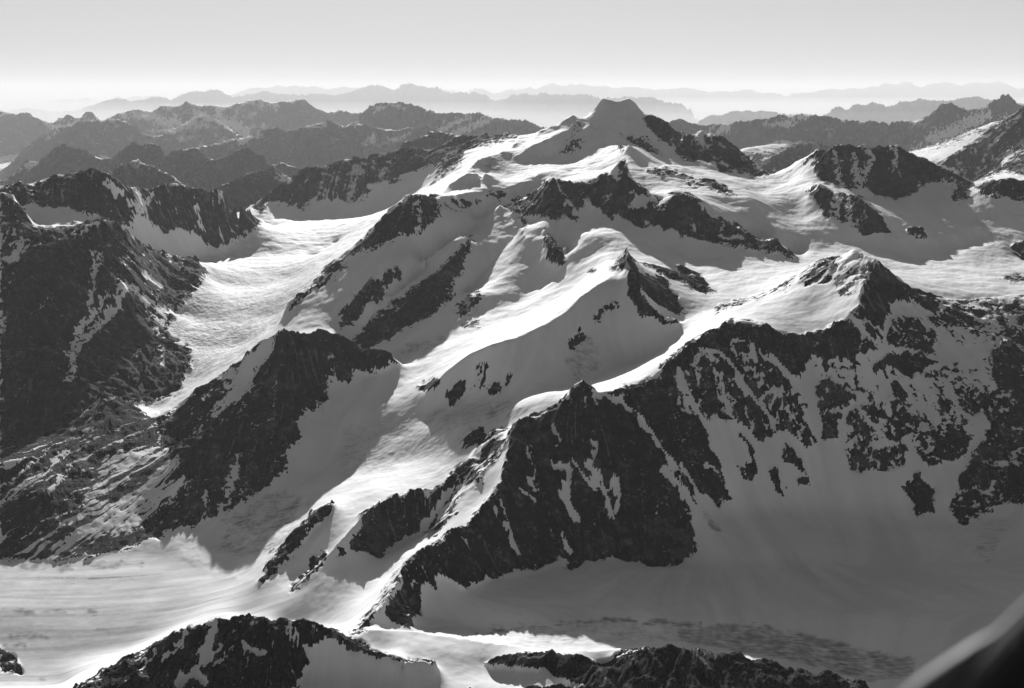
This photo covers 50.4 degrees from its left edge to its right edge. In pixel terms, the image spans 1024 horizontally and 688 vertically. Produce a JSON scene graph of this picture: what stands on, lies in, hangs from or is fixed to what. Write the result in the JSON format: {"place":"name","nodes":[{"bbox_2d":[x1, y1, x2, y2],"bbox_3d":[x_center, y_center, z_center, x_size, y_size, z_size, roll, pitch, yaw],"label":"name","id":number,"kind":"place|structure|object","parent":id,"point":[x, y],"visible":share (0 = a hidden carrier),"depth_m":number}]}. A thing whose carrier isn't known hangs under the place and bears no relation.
{"place":"outdoors","nodes":[
{"label":"outdoors","id":0,"kind":"place"},
{"bbox_2d":[0,192,240,459],"bbox_3d":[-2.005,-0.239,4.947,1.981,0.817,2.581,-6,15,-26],"label":"mountain","id":1,"kind":"structure","parent":0,"point":[89,315],"depth_m":4.81},
{"bbox_2d":[0,168,299,261],"bbox_3d":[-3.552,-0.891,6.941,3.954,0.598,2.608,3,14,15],"label":"mountain","id":2,"kind":"structure","parent":0,"point":[181,220],"depth_m":6.13},
{"bbox_2d":[0,141,299,211],"bbox_3d":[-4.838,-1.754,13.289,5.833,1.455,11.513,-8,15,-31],"label":"mountain range","id":3,"kind":"structure","parent":0,"point":[246,178],"depth_m":12.25},
{"bbox_2d":[0,328,410,555],"bbox_3d":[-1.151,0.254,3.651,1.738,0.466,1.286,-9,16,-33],"label":"mountain","id":4,"kind":"structure","parent":0,"point":[103,473],"depth_m":3.53},
{"bbox_2d":[0,457,413,687],"bbox_3d":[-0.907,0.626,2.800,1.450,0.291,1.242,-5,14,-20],"label":"glacier","id":5,"kind":"object","parent":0,"point":[66,621],"visible":0.85,"depth_m":2.88},
{"bbox_2d":[0,115,459,179],"bbox_3d":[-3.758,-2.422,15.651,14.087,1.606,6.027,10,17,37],"label":"mountain range","id":6,"kind":"structure","parent":0,"point":[325,143],"depth_m":15.61},
{"bbox_2d":[66,613,437,687],"bbox_3d":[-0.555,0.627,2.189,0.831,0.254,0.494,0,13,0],"label":"mountain","id":7,"kind":"structure","parent":0,"point":[241,651],"depth_m":2.05},
{"bbox_2d":[146,208,388,415],"bbox_3d":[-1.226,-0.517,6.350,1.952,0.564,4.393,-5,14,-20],"label":"glacier","id":8,"kind":"object","parent":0,"point":[263,284],"visible":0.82,"depth_m":5.87},
{"bbox_2d":[0,99,546,163],"bbox_3d":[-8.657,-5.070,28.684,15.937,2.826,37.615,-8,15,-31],"label":"mountain range","id":9,"kind":"structure","parent":0,"point":[20,131],"depth_m":21.06},
{"bbox_2d":[237,132,518,219],"bbox_3d":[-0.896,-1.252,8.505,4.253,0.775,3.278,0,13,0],"label":"mountain","id":10,"kind":"structure","parent":0,"point":[354,186],"depth_m":8.45},
{"bbox_2d":[250,163,542,349],"bbox_3d":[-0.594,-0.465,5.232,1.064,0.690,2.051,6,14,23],"label":"mountain","id":11,"kind":"structure","parent":0,"point":[344,292],"depth_m":4.90},
{"bbox_2d":[288,419,516,597],"bbox_3d":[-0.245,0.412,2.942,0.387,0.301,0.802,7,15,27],"label":"mountain","id":12,"kind":"structure","parent":0,"point":[380,541],"depth_m":2.88},
{"bbox_2d":[353,212,525,354],"bbox_3d":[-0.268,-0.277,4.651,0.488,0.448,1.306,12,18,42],"label":"mountain","id":13,"kind":"structure","parent":0,"point":[464,275],"depth_m":4.58},
{"bbox_2d":[0,81,1023,127],"bbox_3d":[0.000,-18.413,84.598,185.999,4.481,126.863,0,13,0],"label":"mountain range","id":14,"kind":"structure","parent":0,"point":[549,105],"depth_m":66.81},
{"bbox_2d":[0,0,1023,99],"label":"sky","id":15,"kind":"structure","parent":0,"point":[50,49]},
{"bbox_2d":[329,205,695,480],"bbox_3d":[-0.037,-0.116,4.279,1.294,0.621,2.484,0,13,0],"label":"glacier","id":16,"kind":"object","parent":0,"point":[526,332],"visible":0.99,"depth_m":3.60},
{"bbox_2d":[349,380,690,632],"bbox_3d":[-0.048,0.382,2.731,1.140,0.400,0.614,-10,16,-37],"label":"mountain","id":17,"kind":"structure","parent":0,"point":[546,495],"depth_m":2.83},
{"bbox_2d":[278,624,868,687],"bbox_3d":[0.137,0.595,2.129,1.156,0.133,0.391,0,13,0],"label":"snow ridge","id":18,"kind":"structure","parent":0,"point":[306,664],"depth_m":2.05},
{"bbox_2d":[429,98,807,231],"bbox_3d":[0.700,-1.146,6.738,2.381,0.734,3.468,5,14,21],"label":"mountain","id":19,"kind":"structure","parent":0,"point":[657,155],"depth_m":6.04},
{"bbox_2d":[495,161,814,261],"bbox_3d":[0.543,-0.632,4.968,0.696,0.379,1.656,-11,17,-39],"label":"mountain","id":20,"kind":"structure","parent":0,"point":[617,196],"depth_m":4.90},
{"bbox_2d":[476,644,857,687],"bbox_3d":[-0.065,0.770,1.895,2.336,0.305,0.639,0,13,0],"label":"mountain","id":21,"kind":"structure","parent":0,"point":[669,666],"depth_m":2.03},
{"bbox_2d":[421,526,1023,687],"bbox_3d":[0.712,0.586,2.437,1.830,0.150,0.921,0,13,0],"label":"glacier","id":22,"kind":"object","parent":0,"point":[887,612],"visible":0.82,"depth_m":2.51},
{"bbox_2d":[526,178,1023,304],"bbox_3d":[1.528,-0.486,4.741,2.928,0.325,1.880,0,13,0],"label":"glacier","id":23,"kind":"object","parent":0,"point":[941,249],"visible":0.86,"depth_m":4.65},
{"bbox_2d":[582,248,1023,559],"bbox_3d":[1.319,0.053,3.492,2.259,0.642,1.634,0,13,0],"label":"mountain","id":24,"kind":"structure","parent":0,"point":[853,391],"depth_m":3.17},
{"bbox_2d":[669,94,1023,173],"bbox_3d":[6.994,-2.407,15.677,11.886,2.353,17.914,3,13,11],"label":"mountain range","id":25,"kind":"structure","parent":0,"point":[775,144],"depth_m":13.71},
{"bbox_2d":[776,144,1023,246],"bbox_3d":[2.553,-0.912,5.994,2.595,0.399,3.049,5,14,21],"label":"mountain","id":26,"kind":"structure","parent":0,"point":[850,178],"depth_m":5.37},
{"bbox_2d":[908,107,1023,181],"bbox_3d":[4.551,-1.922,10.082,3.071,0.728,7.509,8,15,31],"label":"mountain","id":27,"kind":"structure","parent":0,"point":[991,151],"depth_m":8.57}
]}

